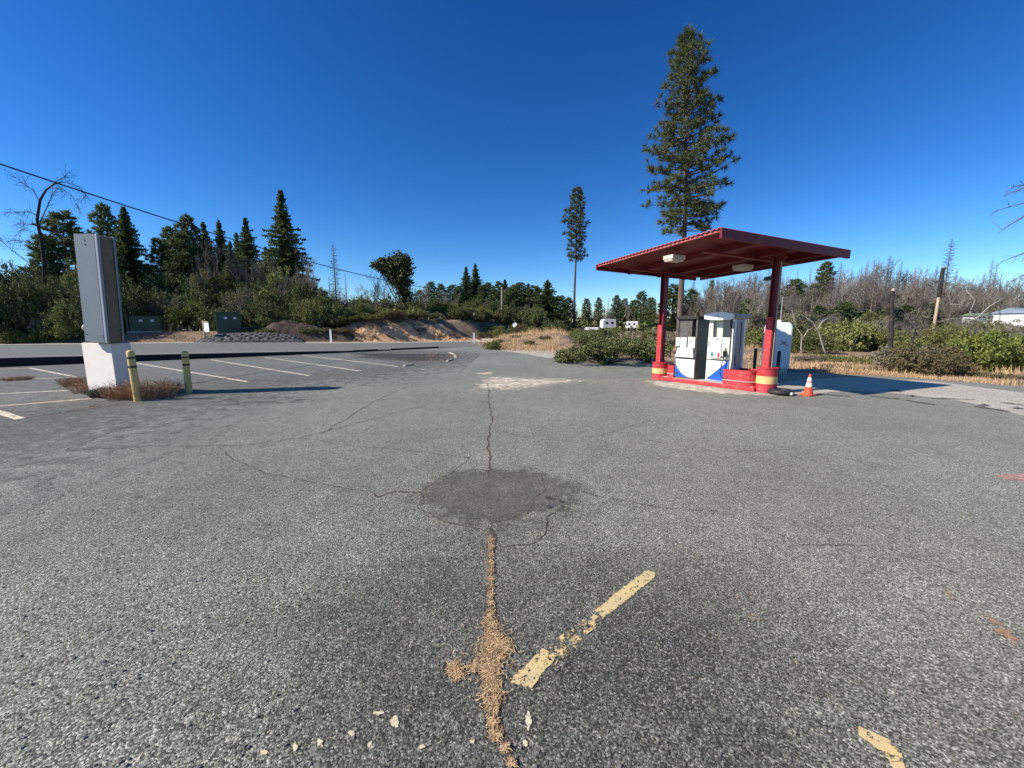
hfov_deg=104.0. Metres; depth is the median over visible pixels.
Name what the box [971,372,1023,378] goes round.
shrub
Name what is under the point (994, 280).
dead tree
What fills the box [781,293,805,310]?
dead tree
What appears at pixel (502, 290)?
utility pole
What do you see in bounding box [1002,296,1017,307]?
dead tree
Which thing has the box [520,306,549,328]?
shrub
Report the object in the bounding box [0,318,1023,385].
ground
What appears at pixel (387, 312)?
shrub
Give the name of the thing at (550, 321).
shrub
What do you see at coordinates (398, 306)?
shrub
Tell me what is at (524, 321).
shrub
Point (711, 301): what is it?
dead tree
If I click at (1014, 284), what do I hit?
dead tree
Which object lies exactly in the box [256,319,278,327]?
shrub
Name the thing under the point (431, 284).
conifer
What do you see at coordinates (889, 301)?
dead tree
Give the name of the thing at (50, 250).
conifer
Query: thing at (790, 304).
dead tree
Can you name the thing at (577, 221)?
pine tree
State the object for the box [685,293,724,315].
dead tree
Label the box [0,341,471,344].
road shoulder
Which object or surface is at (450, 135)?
sky
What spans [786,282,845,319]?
dead tree
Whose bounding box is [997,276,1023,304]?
dead tree
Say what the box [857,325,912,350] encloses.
shrub
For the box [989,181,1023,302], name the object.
dead tree
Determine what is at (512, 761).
pine litter
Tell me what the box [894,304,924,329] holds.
conifer
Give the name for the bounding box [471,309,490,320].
shrub
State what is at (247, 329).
shrub
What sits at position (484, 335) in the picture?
shrub
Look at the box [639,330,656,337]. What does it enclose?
shrub
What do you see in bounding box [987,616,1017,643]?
rust stain
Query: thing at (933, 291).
dead tree
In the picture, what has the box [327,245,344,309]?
dead tree
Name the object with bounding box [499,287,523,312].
conifer
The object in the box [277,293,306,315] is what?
shrub
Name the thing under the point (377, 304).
shrub
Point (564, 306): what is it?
conifer
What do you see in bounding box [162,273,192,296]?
shrub
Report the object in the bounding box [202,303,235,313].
shrub
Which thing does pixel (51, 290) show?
shrub
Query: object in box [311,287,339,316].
leafy tree
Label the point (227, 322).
utility cabinet
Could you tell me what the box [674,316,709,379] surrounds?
fuel dispenser
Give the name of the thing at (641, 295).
conifer
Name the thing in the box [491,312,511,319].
shrub
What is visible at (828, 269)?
conifer
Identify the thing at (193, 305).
shrub
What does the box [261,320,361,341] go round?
dirt mound
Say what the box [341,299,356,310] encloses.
shrub
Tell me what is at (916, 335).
shrub
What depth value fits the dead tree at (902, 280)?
48.46 m
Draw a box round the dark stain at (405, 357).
[359,353,449,361]
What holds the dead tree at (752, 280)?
on the ground at (465, 328)
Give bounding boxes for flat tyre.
[767,388,794,395]
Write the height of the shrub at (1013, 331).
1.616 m
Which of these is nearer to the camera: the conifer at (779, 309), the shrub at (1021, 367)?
the shrub at (1021, 367)
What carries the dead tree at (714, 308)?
on the ground at (465, 328)
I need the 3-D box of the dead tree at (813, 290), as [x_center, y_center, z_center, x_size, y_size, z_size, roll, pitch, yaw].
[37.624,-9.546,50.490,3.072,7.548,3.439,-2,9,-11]
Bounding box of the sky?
[0,0,1023,320]
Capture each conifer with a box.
[18,209,86,283]
[24,233,72,283]
[84,199,128,271]
[108,206,158,293]
[144,237,177,276]
[151,225,189,279]
[155,230,207,286]
[172,211,217,280]
[196,221,215,268]
[206,220,229,288]
[217,241,244,295]
[221,217,262,291]
[232,233,242,265]
[251,190,327,300]
[260,246,271,278]
[414,289,429,307]
[423,281,437,307]
[432,284,449,304]
[446,284,458,302]
[451,285,466,306]
[460,266,476,306]
[466,263,483,302]
[471,284,490,304]
[480,282,496,301]
[486,288,497,303]
[489,281,509,308]
[497,279,511,308]
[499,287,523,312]
[508,282,531,315]
[517,285,541,311]
[529,279,575,330]
[554,295,572,323]
[562,297,580,324]
[580,298,593,323]
[591,297,604,323]
[608,295,625,324]
[621,298,628,325]
[626,302,639,321]
[627,290,648,322]
[639,297,658,327]
[650,283,691,330]
[673,288,704,326]
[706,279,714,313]
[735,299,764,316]
[763,303,790,319]
[780,278,811,315]
[805,261,837,309]
[809,304,829,324]
[821,301,859,324]
[848,312,872,325]
[857,299,885,316]
[883,296,902,315]
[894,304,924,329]
[922,303,944,330]
[953,309,979,319]
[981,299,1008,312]
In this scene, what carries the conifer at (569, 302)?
on the ground at (465, 328)
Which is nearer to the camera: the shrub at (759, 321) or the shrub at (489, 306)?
the shrub at (759, 321)
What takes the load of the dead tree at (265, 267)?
on the ground at (465, 328)
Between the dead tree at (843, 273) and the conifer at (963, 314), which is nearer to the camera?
the conifer at (963, 314)
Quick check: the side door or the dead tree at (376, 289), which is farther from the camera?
the dead tree at (376, 289)
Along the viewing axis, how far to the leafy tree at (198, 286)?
43.47 m
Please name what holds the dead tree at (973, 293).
on the ground at (465, 328)
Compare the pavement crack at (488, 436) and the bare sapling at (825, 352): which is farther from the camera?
the bare sapling at (825, 352)
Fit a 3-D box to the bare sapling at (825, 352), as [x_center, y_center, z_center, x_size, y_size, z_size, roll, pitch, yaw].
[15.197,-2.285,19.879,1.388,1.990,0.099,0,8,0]
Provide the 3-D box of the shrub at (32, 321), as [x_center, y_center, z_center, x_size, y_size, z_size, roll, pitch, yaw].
[-35.620,-5.103,30.413,4.113,3.223,3.555,-6,10,-34]
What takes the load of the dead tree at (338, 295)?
on the ground at (465, 328)
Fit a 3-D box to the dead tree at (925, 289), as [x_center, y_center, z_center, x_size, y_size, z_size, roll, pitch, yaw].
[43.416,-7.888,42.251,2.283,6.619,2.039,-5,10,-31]
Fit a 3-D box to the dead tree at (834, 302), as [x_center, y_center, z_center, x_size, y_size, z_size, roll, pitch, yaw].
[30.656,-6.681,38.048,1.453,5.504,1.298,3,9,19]
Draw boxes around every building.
[961,313,992,324]
[991,308,1023,328]
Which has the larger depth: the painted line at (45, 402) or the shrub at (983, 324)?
the shrub at (983, 324)
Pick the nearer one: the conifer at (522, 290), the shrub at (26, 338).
the shrub at (26, 338)
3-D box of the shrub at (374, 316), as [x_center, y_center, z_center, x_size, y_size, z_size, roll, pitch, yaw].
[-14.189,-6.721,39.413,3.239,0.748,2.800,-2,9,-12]
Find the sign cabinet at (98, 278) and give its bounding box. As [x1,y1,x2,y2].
[73,234,124,342]
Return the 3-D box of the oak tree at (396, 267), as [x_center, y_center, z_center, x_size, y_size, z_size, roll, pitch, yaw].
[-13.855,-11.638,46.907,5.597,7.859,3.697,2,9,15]
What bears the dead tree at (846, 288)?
on the ground at (465, 328)
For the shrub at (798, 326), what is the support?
on the ground at (465, 328)
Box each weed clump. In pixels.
[0,374,35,380]
[50,374,86,386]
[61,377,88,393]
[79,385,113,397]
[93,378,132,400]
[109,373,169,400]
[140,378,184,398]
[149,379,184,393]
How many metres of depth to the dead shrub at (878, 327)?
24.36 m
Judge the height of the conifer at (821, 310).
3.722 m
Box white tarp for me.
[584,327,597,329]
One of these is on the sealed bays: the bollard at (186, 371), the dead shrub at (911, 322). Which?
the bollard at (186, 371)
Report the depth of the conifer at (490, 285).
77.61 m
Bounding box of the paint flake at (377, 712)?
[373,711,383,714]
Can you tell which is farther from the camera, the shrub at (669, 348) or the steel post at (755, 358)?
the shrub at (669, 348)
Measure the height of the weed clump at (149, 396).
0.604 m
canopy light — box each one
[663,254,685,262]
[732,264,753,270]
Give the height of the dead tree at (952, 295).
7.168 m
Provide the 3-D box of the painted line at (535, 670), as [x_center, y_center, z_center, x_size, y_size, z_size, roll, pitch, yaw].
[0.116,1.459,2.060,0.257,0.001,0.254,0,8,0]
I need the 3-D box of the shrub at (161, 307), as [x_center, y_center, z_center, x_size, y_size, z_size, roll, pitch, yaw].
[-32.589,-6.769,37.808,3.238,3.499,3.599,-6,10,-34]
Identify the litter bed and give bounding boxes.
[479,611,513,742]
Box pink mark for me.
[997,473,1023,479]
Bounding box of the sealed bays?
[0,350,479,512]
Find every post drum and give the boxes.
[652,361,668,379]
[755,366,778,392]
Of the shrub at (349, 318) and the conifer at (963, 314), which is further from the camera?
the conifer at (963, 314)
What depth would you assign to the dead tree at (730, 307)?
47.49 m
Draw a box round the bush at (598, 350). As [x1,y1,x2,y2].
[552,334,672,365]
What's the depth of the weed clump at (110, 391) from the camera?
9.38 m
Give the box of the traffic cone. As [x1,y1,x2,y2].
[799,374,816,395]
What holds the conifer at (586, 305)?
on the ground at (465, 328)
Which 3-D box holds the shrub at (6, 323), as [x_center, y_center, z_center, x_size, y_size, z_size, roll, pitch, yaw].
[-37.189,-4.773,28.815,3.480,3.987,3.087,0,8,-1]
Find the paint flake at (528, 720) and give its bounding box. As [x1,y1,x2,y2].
[525,711,531,730]
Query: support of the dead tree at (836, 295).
on the ground at (465, 328)
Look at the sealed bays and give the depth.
13.21 m
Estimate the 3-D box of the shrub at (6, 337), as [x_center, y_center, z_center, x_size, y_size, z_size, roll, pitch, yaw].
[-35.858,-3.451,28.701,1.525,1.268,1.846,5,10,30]
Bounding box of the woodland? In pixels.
[327,291,760,327]
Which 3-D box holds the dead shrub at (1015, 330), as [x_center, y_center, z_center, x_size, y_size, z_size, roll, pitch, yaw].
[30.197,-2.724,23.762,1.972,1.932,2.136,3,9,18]
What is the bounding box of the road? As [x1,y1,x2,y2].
[0,341,485,357]
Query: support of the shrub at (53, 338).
on the ground at (465, 328)
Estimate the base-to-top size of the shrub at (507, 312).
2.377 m
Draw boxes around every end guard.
[666,364,674,377]
[722,368,756,386]
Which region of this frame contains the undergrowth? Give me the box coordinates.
[335,296,675,331]
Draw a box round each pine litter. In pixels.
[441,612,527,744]
[486,534,518,767]
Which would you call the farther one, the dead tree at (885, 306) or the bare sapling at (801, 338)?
the dead tree at (885, 306)
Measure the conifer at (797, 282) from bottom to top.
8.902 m
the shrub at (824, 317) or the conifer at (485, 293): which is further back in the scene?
the conifer at (485, 293)
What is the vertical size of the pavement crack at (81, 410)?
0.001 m
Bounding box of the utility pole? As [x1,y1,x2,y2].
[497,287,506,309]
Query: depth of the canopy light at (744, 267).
11.05 m
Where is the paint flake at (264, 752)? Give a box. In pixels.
[260,749,268,754]
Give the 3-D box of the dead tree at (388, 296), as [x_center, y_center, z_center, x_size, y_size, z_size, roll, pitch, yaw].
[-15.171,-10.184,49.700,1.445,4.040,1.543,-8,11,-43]
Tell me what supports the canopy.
on the concrete apron
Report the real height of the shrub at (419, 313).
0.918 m
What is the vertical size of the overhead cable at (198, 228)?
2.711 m
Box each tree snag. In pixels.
[883,288,903,349]
[932,266,946,328]
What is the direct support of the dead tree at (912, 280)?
on the ground at (465, 328)
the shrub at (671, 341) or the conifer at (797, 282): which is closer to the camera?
the shrub at (671, 341)
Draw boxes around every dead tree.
[0,164,93,285]
[191,265,217,306]
[196,238,228,296]
[216,244,264,288]
[226,256,279,284]
[243,254,270,288]
[270,275,293,303]
[290,255,316,294]
[295,266,329,301]
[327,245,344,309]
[328,287,345,303]
[344,279,349,302]
[356,283,379,299]
[365,273,393,301]
[369,277,381,302]
[384,289,395,305]
[414,286,429,307]
[439,289,455,302]
[586,301,590,326]
[605,306,616,318]
[619,299,633,320]
[640,299,657,327]
[684,279,751,311]
[684,299,708,315]
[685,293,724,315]
[698,305,724,314]
[701,282,717,314]
[702,289,722,312]
[708,281,748,311]
[710,280,721,311]
[718,277,736,312]
[722,273,767,299]
[725,294,739,313]
[732,289,742,313]
[733,272,783,301]
[738,280,785,313]
[738,281,769,308]
[739,280,764,308]
[741,286,789,309]
[742,270,767,297]
[762,286,769,315]
[768,275,809,312]
[780,296,802,315]
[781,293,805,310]
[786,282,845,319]
[786,288,799,318]
[797,274,815,306]
[802,278,818,312]
[805,291,810,317]
[809,280,859,306]
[819,284,844,307]
[822,273,851,310]
[822,278,858,311]
[824,264,896,307]
[824,273,839,308]
[827,285,838,321]
[830,266,862,300]
[834,264,845,294]
[838,275,874,313]
[839,286,886,317]
[845,256,901,298]
[846,278,873,318]
[857,283,928,313]
[860,283,868,312]
[861,276,897,312]
[862,271,884,314]
[869,261,931,298]
[869,268,937,314]
[872,272,948,307]
[872,286,878,312]
[877,256,897,310]
[880,281,936,313]
[885,266,930,302]
[885,284,894,315]
[886,284,940,312]
[895,276,931,307]
[905,284,949,317]
[908,286,919,313]
[914,289,924,318]
[917,284,958,302]
[919,278,933,328]
[922,290,971,315]
[929,240,958,318]
[930,294,976,317]
[931,290,953,321]
[935,282,965,315]
[939,276,974,320]
[939,301,950,323]
[940,278,972,319]
[940,299,969,320]
[945,286,998,316]
[946,276,992,303]
[947,283,1011,313]
[951,283,994,315]
[956,276,1004,297]
[961,270,1011,303]
[963,282,991,308]
[968,290,1001,312]
[981,260,994,301]
[982,285,1015,307]
[983,287,1019,312]
[984,292,994,326]
[987,263,998,298]
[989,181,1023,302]
[995,279,1023,307]
[996,274,1023,304]
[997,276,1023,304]
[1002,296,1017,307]
[1004,287,1023,307]
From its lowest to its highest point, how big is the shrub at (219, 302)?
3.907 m
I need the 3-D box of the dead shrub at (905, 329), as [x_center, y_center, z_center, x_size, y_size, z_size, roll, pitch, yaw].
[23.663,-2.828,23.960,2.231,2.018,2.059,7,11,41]
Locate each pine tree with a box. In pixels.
[560,185,592,328]
[638,22,741,336]
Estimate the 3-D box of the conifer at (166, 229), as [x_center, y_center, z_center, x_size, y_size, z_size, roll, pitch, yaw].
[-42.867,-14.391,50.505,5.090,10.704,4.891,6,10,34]
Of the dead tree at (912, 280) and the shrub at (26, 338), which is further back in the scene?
the dead tree at (912, 280)
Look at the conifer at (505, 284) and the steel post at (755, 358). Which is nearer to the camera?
the steel post at (755, 358)
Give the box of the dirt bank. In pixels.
[352,321,480,341]
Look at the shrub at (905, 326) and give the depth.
33.98 m
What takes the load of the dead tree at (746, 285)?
on the ground at (465, 328)
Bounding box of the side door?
[695,351,706,375]
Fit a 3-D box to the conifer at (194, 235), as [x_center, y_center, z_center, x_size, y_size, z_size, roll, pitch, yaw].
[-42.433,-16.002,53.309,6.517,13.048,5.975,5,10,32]
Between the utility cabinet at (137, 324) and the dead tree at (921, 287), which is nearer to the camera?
the utility cabinet at (137, 324)
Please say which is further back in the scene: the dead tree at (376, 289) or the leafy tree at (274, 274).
the dead tree at (376, 289)
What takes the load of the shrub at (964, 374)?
on the ground at (465, 328)
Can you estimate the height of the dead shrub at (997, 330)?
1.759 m
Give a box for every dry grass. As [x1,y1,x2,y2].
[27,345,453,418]
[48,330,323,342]
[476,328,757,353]
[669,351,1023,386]
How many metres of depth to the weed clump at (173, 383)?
10.27 m
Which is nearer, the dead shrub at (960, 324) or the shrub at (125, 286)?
the dead shrub at (960, 324)
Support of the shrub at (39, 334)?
on the ground at (465, 328)
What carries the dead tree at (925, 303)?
on the ground at (465, 328)
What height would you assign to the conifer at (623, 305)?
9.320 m
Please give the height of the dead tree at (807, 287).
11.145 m
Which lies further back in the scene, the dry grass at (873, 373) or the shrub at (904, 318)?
the shrub at (904, 318)
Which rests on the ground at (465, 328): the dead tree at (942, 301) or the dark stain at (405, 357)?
the dead tree at (942, 301)
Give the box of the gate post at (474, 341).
[473,333,492,342]
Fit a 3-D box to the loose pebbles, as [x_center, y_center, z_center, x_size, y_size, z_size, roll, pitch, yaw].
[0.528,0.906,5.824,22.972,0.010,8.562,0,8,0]
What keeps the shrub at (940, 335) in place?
on the ground at (465, 328)
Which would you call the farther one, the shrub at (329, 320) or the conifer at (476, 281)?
the conifer at (476, 281)
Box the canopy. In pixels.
[596,227,850,367]
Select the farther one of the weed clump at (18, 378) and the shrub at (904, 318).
the shrub at (904, 318)
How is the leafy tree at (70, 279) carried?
on the ground at (465, 328)
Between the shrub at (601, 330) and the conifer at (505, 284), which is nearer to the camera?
the shrub at (601, 330)
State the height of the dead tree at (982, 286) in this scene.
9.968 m
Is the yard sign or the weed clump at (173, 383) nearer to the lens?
the weed clump at (173, 383)
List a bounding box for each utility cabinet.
[125,316,166,332]
[215,312,241,334]
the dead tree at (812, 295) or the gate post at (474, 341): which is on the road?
the gate post at (474, 341)
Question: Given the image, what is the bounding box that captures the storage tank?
[761,297,792,373]
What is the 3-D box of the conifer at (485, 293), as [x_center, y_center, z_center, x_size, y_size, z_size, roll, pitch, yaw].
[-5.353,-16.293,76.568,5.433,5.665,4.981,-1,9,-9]
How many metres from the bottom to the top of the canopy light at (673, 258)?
0.150 m
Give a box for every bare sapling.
[792,312,812,355]
[808,318,827,354]
[937,290,1003,323]
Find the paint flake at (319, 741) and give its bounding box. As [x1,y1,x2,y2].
[317,738,322,746]
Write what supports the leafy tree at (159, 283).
on the ground at (465, 328)
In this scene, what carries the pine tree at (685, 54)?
on the ground at (465, 328)
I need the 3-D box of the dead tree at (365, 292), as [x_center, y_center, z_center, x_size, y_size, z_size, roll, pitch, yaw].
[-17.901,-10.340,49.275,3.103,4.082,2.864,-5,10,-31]
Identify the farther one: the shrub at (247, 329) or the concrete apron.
the shrub at (247, 329)
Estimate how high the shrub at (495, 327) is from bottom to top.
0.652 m
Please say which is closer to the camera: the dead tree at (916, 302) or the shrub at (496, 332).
the dead tree at (916, 302)
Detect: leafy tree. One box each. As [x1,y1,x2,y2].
[0,259,41,293]
[56,255,78,289]
[118,270,137,295]
[135,268,176,297]
[189,269,231,310]
[240,270,271,295]
[263,264,297,295]
[285,276,316,304]
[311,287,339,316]
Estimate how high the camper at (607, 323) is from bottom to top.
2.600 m
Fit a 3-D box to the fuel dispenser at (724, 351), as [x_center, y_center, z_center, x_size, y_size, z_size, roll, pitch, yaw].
[6.113,-1.054,11.478,0.978,1.985,0.887,-6,10,-35]
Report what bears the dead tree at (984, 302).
on the ground at (465, 328)
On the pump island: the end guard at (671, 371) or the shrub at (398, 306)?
the end guard at (671, 371)
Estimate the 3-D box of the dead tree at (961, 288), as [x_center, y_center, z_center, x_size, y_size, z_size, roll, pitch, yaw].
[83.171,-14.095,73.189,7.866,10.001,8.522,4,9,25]
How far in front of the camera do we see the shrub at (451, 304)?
50.68 m
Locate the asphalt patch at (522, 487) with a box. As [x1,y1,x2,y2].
[412,469,573,525]
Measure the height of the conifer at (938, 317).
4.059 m
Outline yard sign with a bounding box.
[202,320,209,336]
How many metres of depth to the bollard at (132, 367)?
9.17 m
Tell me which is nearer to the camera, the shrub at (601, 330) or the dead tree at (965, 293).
the dead tree at (965, 293)
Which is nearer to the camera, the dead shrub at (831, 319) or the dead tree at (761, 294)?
the dead shrub at (831, 319)
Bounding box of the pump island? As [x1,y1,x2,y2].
[660,376,755,391]
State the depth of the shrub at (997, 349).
14.58 m
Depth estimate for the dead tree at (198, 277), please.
42.98 m
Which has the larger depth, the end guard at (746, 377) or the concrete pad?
the concrete pad
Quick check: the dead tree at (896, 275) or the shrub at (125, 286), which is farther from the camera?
the dead tree at (896, 275)
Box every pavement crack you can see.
[0,393,506,463]
[22,403,121,418]
[219,447,373,492]
[322,384,413,433]
[374,491,420,496]
[417,492,488,531]
[423,469,546,523]
[486,385,492,473]
[486,527,516,767]
[500,508,560,546]
[569,486,714,510]
[648,440,899,469]
[743,519,952,571]
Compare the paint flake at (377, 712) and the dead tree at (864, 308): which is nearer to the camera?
the paint flake at (377, 712)
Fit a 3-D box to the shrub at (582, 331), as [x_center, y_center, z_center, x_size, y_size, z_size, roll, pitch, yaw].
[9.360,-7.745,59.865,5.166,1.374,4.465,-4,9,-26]
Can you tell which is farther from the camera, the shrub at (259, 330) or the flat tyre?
the shrub at (259, 330)
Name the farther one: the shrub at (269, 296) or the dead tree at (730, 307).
the dead tree at (730, 307)
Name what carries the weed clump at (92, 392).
on the sealed bays
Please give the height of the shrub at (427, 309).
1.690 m
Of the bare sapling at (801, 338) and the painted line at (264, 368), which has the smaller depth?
the painted line at (264, 368)
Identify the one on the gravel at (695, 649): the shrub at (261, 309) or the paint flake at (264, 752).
the paint flake at (264, 752)
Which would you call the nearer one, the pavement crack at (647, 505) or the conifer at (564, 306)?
the pavement crack at (647, 505)
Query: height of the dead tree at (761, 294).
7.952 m
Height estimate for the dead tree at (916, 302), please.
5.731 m
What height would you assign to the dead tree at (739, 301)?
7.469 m
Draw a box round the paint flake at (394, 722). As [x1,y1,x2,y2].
[390,715,398,727]
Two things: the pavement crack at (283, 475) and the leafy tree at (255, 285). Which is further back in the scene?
the leafy tree at (255, 285)
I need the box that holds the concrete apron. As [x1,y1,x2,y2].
[654,377,1023,415]
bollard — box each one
[126,350,141,401]
[181,351,192,392]
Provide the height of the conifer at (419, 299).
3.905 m
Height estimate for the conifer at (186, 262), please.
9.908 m
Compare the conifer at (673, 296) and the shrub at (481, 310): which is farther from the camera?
the conifer at (673, 296)
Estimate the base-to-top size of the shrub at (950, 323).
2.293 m
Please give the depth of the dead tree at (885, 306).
42.92 m
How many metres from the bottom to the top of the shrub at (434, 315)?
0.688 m
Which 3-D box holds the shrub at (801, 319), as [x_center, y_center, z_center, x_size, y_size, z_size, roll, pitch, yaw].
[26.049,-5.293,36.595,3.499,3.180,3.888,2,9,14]
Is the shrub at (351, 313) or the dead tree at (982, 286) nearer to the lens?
the shrub at (351, 313)
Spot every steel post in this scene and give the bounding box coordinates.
[752,348,757,368]
[776,351,780,379]
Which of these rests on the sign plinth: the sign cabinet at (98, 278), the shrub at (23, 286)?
the sign cabinet at (98, 278)
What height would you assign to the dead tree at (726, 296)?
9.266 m
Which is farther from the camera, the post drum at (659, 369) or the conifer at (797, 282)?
the conifer at (797, 282)
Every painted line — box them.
[0,410,23,418]
[1,390,68,393]
[3,398,95,405]
[29,368,75,376]
[136,363,247,381]
[214,360,308,375]
[264,357,359,370]
[303,355,397,366]
[511,648,555,687]
[544,614,599,664]
[595,571,654,618]
[858,726,904,767]
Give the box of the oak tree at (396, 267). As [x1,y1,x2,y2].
[369,250,416,309]
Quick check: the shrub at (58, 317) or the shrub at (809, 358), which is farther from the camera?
the shrub at (58, 317)
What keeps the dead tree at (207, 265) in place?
on the ground at (465, 328)
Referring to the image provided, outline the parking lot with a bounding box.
[0,346,1023,767]
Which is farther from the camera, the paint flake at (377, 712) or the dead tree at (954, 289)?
the dead tree at (954, 289)
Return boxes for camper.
[600,319,615,329]
[626,321,637,330]
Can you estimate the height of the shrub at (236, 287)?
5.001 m
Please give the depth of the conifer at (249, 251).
51.59 m
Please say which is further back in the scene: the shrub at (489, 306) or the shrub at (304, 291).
the shrub at (489, 306)
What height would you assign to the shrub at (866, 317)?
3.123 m
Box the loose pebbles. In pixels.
[0,395,1022,767]
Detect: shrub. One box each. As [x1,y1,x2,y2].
[0,269,54,333]
[0,297,28,342]
[0,327,26,343]
[10,333,36,343]
[12,296,69,335]
[27,328,50,342]
[28,276,74,307]
[31,273,63,290]
[36,297,84,340]
[40,330,67,340]
[54,280,128,327]
[56,282,76,302]
[120,282,130,292]
[120,287,137,331]
[122,283,163,316]
[146,293,183,327]
[147,288,189,304]
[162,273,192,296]
[163,299,209,330]
[163,308,210,330]
[174,286,213,309]
[184,268,221,304]
[192,308,230,330]
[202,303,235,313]
[208,304,255,330]
[209,289,236,308]
[220,285,256,313]
[233,279,255,299]
[233,326,259,331]
[242,297,285,326]
[250,314,270,328]
[251,285,286,311]
[252,277,291,308]
[253,328,278,332]
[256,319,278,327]
[259,311,282,321]
[273,312,301,322]
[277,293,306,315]
[278,310,291,321]
[288,297,327,326]
[290,274,317,300]
[297,327,325,333]
[319,301,350,327]
[322,317,342,325]
[323,318,350,324]
[325,327,355,332]
[339,315,360,320]
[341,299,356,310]
[342,309,362,316]
[351,295,372,304]
[352,312,384,319]
[355,302,369,313]
[366,306,381,314]
[369,301,388,309]
[371,297,395,308]
[379,309,398,315]
[386,309,404,319]
[394,302,404,310]
[394,302,413,308]
[398,310,415,316]
[407,305,423,317]
[408,301,422,307]
[408,309,427,317]
[421,307,433,318]
[429,299,449,319]
[429,312,440,317]
[439,307,449,319]
[446,301,456,308]
[446,305,469,317]
[463,298,481,308]
[466,309,477,319]
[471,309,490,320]
[473,314,484,319]
[474,307,488,316]
[477,332,492,340]
[481,300,500,312]
[482,340,502,349]
[488,325,505,329]
[489,328,511,338]
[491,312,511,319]
[495,306,516,322]
[511,322,527,333]
[512,309,528,319]
[515,318,531,327]
[519,326,534,332]
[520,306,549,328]
[522,340,534,344]
[531,317,561,326]
[535,327,552,331]
[538,336,550,339]
[540,320,568,331]
[543,325,563,332]
[567,328,585,333]
[567,330,609,345]
[583,334,656,344]
[584,327,613,336]
[605,327,623,336]
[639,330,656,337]
[648,342,674,351]
[665,338,675,347]
[741,310,766,334]
[744,326,763,346]
[777,309,817,333]
[790,321,816,348]
[790,331,844,354]
[790,355,828,361]
[808,312,847,324]
[811,319,858,342]
[814,318,877,351]
[817,354,859,361]
[817,363,844,367]
[820,315,841,323]
[843,365,871,369]
[850,315,896,350]
[851,357,876,364]
[852,307,894,329]
[856,319,882,350]
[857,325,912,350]
[857,354,874,359]
[868,344,949,371]
[871,366,895,370]
[876,334,944,350]
[881,320,923,333]
[881,342,981,375]
[884,322,921,338]
[885,308,933,332]
[897,312,949,336]
[907,329,944,347]
[917,322,970,347]
[920,344,993,370]
[939,320,969,332]
[941,313,986,333]
[942,318,987,336]
[942,327,1023,371]
[947,370,990,375]
[957,317,1007,336]
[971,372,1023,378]
[973,318,1023,336]
[977,324,1014,337]
[1000,328,1023,339]
[1001,324,1023,336]
[1004,332,1023,370]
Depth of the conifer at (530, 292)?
71.79 m
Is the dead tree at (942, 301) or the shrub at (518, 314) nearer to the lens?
the dead tree at (942, 301)
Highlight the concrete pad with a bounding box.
[507,351,556,357]
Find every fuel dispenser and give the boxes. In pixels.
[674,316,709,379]
[704,312,750,382]
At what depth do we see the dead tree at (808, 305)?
42.01 m
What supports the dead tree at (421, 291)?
on the ground at (465, 328)
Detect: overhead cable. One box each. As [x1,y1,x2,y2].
[0,163,501,291]
[3,246,228,280]
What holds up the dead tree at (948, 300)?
on the ground at (465, 328)
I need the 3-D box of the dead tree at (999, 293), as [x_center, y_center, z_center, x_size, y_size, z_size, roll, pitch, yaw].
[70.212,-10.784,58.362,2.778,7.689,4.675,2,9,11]
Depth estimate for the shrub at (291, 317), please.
37.54 m
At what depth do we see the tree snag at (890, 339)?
20.69 m
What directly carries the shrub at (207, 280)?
on the ground at (465, 328)
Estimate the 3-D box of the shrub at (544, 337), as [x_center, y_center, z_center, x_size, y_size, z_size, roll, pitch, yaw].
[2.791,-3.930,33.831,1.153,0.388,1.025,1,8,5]
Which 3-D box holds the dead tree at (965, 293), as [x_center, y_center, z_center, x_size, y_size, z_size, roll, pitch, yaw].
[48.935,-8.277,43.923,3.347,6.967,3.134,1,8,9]
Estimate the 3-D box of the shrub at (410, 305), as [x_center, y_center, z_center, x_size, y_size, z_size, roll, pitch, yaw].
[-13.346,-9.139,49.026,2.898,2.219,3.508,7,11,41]
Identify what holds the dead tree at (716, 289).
on the ground at (465, 328)
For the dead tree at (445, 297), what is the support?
on the ground at (465, 328)
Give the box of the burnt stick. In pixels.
[909,328,915,350]
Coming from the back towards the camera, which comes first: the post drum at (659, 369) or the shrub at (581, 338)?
the shrub at (581, 338)
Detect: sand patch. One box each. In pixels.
[477,377,583,389]
[643,380,759,395]
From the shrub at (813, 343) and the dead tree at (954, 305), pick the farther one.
the dead tree at (954, 305)
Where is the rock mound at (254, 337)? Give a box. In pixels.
[193,332,305,342]
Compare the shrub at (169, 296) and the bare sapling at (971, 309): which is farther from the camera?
the shrub at (169, 296)
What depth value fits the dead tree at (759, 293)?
51.78 m
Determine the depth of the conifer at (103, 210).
46.25 m
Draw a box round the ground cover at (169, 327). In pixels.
[124,306,918,346]
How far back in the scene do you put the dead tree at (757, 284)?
74.92 m
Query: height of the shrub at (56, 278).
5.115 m
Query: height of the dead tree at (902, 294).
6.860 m
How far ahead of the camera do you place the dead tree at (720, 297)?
67.15 m
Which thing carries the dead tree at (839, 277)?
on the ground at (465, 328)
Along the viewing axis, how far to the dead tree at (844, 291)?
41.36 m
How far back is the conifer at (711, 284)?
82.93 m
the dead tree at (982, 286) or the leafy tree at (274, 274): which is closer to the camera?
the leafy tree at (274, 274)
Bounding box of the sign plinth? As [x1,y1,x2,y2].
[81,342,130,393]

